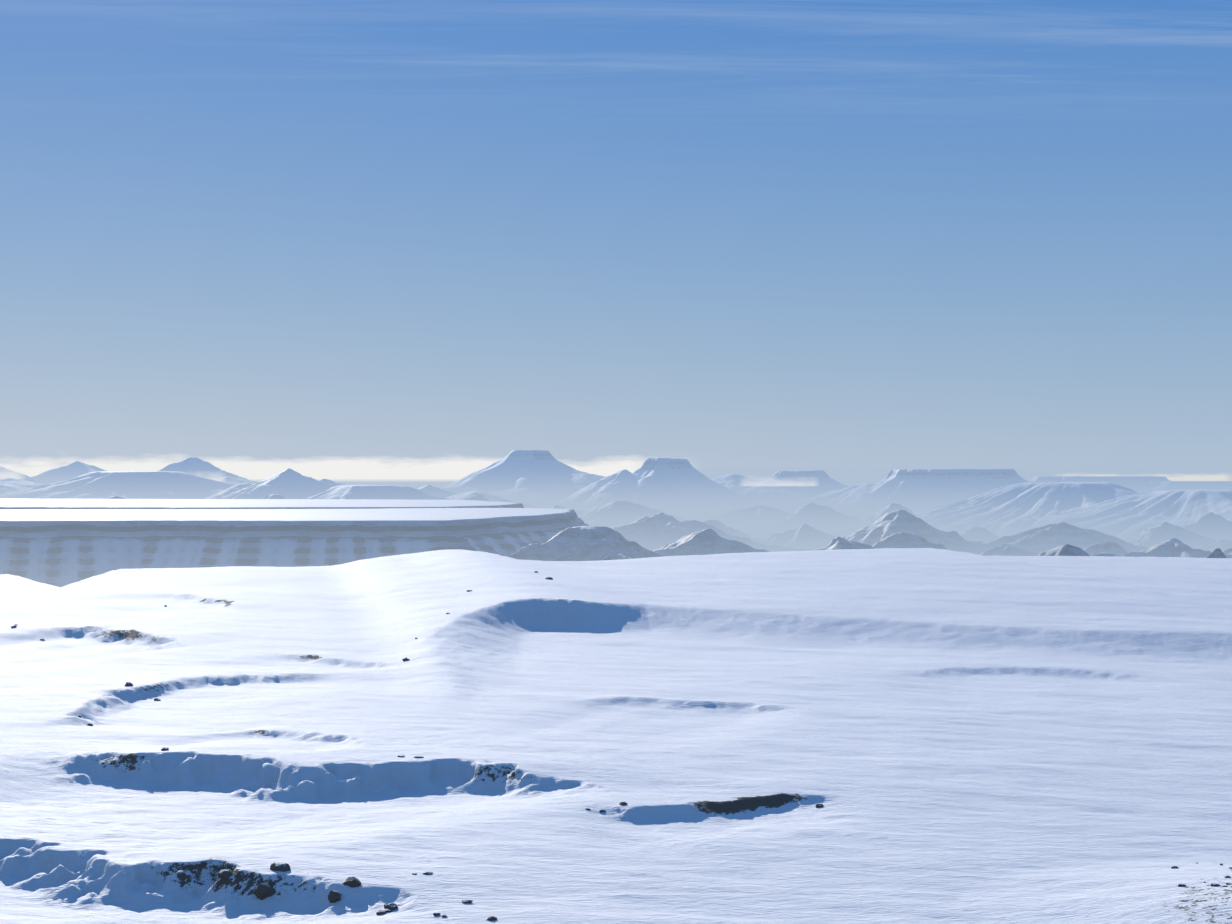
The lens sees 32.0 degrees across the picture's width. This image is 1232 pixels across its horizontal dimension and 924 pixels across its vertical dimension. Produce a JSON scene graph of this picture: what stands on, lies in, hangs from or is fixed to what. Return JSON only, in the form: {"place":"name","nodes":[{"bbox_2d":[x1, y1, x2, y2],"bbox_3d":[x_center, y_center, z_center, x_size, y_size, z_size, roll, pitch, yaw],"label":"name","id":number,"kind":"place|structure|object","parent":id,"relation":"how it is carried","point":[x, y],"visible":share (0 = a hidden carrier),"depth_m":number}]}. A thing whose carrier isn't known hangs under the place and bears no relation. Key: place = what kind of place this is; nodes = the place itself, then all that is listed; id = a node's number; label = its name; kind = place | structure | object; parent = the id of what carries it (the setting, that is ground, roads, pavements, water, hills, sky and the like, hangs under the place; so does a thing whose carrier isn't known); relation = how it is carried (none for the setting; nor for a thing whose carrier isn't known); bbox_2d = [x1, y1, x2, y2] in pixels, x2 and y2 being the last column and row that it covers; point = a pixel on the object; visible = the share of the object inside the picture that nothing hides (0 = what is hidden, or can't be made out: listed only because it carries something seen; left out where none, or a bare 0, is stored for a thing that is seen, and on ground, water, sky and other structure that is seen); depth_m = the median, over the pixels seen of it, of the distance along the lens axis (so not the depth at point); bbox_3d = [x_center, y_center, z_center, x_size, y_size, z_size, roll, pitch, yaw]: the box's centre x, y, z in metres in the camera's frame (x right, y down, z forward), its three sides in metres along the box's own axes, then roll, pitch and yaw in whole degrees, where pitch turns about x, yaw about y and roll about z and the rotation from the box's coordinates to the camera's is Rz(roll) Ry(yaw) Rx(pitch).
{"place":"outdoors","nodes":[
{"label":"outdoors","id":0,"kind":"place"},
{"bbox_2d":[0,470,20,478],"bbox_3d":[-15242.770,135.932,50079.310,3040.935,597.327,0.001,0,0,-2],"label":"cloud","id":1,"kind":"structure","parent":0,"point":[14,474],"depth_m":50111.66},
{"bbox_2d":[0,478,41,493],"bbox_3d":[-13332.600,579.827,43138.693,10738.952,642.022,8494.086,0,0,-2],"label":"mountain ridge","id":2,"kind":"structure","parent":0,"point":[8,485],"depth_m":42216.42},
{"bbox_2d":[0,466,47,483],"bbox_3d":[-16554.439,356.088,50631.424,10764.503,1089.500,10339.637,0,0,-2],"label":"mountain peak","id":3,"kind":"structure","parent":0,"point":[24,477],"depth_m":51916.58},
{"bbox_2d":[30,461,105,483],"bbox_3d":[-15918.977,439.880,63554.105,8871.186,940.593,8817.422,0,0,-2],"label":"mountain","id":4,"kind":"structure","parent":0,"point":[67,472],"depth_m":62810.91},
{"bbox_2d":[0,471,233,498],"bbox_3d":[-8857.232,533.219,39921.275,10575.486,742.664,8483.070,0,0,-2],"label":"mountain","id":5,"kind":"structure","parent":0,"point":[143,485],"depth_m":38999.23},
{"bbox_2d":[37,494,348,498],"bbox_3d":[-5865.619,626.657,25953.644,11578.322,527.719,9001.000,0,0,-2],"label":"mountain ridge","id":6,"kind":"structure","parent":0,"point":[275,496],"depth_m":28449.12},
{"bbox_2d":[157,457,257,484],"bbox_3d":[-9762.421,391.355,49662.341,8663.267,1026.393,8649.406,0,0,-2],"label":"mountain peak","id":7,"kind":"structure","parent":0,"point":[196,466],"depth_m":49077.52},
{"bbox_2d":[207,476,222,481],"bbox_3d":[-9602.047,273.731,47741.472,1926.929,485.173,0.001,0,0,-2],"label":"cloud","id":8,"kind":"structure","parent":0,"point":[217,478],"depth_m":47762.29},
{"bbox_2d":[0,498,523,509],"bbox_3d":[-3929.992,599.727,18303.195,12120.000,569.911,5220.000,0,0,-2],"label":"plateau mountain","id":9,"kind":"structure","parent":0,"point":[14,503],"depth_m":17665.90},
{"bbox_2d":[204,468,345,498],"bbox_3d":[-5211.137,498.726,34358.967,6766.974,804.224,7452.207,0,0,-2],"label":"mountain","id":10,"kind":"structure","parent":0,"point":[288,483],"depth_m":33441.78},
{"bbox_2d":[0,508,588,586],"bbox_3d":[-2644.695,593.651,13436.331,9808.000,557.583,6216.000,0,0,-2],"label":"plateau","id":11,"kind":"structure","parent":0,"point":[59,547],"depth_m":11946.20},
{"bbox_2d":[0,457,644,479],"bbox_3d":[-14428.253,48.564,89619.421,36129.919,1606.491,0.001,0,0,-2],"label":"cloud","id":12,"kind":"structure","parent":0,"point":[385,469],"depth_m":89706.41},
{"bbox_2d":[305,485,537,507],"bbox_3d":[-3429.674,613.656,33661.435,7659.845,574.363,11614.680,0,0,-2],"label":"mountain","id":13,"kind":"structure","parent":0,"point":[428,492],"depth_m":30683.36},
{"bbox_2d":[442,450,604,507],"bbox_3d":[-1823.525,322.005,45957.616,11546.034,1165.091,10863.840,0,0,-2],"label":"mountain","id":14,"kind":"structure","parent":0,"point":[540,478],"depth_m":44833.20},
{"bbox_2d":[0,548,1231,923],"bbox_3d":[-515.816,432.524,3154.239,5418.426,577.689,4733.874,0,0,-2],"label":"snowy ground","id":15,"kind":"structure","parent":0,"point":[946,736],"depth_m":1526.21},
{"bbox_2d":[11,571,1231,920],"bbox_3d":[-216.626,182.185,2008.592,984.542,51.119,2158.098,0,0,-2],"label":"rock outcrops","id":16,"kind":"object","parent":15,"relation":"on","point":[261,891],"visible":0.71,"depth_m":1010.91},
{"bbox_2d":[0,0,1231,466],"label":"sky","id":17,"kind":"structure","parent":0,"point":[705,233]},
{"bbox_2d":[543,457,765,515],"bbox_3d":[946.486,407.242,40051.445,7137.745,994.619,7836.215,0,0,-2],"label":"mountain","id":18,"kind":"structure","parent":0,"point":[679,487],"depth_m":38794.63},
{"bbox_2d":[465,494,912,537],"bbox_3d":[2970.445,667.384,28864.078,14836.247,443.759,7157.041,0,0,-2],"label":"mountain ridge","id":19,"kind":"structure","parent":0,"point":[759,521],"depth_m":29039.49},
{"bbox_2d":[252,467,1231,519],"bbox_3d":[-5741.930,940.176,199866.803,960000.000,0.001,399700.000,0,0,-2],"label":"mesa","id":20,"kind":"structure","parent":0,"point":[849,476],"depth_m":192366.06},
{"bbox_2d":[743,479,815,485],"bbox_3d":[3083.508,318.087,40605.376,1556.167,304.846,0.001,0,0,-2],"label":"cloud","id":21,"kind":"structure","parent":0,"point":[771,482],"depth_m":40603.92},
{"bbox_2d":[712,470,848,506],"bbox_3d":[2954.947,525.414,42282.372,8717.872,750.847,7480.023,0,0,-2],"label":"mountain","id":22,"kind":"structure","parent":0,"point":[770,496],"depth_m":41351.01},
{"bbox_2d":[704,469,1027,516],"bbox_3d":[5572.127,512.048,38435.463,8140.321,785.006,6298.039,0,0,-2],"label":"table mountain","id":23,"kind":"structure","parent":0,"point":[914,490],"depth_m":37244.62},
{"bbox_2d":[507,526,1231,560],"bbox_3d":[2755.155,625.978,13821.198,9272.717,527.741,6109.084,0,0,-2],"label":"mountain ridge","id":24,"kind":"structure","parent":0,"point":[587,543],"depth_m":13123.82},
{"bbox_2d":[603,544,1226,559],"bbox_3d":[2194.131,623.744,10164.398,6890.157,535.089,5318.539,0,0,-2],"label":"hills","id":25,"kind":"structure","parent":0,"point":[1066,550],"depth_m":9176.46},
{"bbox_2d":[610,509,1231,554],"bbox_3d":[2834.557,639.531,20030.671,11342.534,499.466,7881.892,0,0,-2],"label":"mountain ridge","id":26,"kind":"structure","parent":0,"point":[1211,531],"depth_m":19720.64},
{"bbox_2d":[758,482,1231,541],"bbox_3d":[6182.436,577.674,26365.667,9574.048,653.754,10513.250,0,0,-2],"label":"mountain","id":27,"kind":"structure","parent":0,"point":[1121,512],"depth_m":25803.66},
{"bbox_2d":[1028,476,1231,492],"bbox_3d":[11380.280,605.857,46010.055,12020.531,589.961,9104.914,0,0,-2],"label":"table mountain","id":28,"kind":"structure","parent":0,"point":[1140,484],"depth_m":46093.09},
{"bbox_2d":[1063,474,1229,480],"bbox_3d":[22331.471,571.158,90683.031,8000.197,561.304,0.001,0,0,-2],"label":"mesa","id":29,"kind":"structure","parent":0,"point":[1222,477],"depth_m":90742.67}
]}

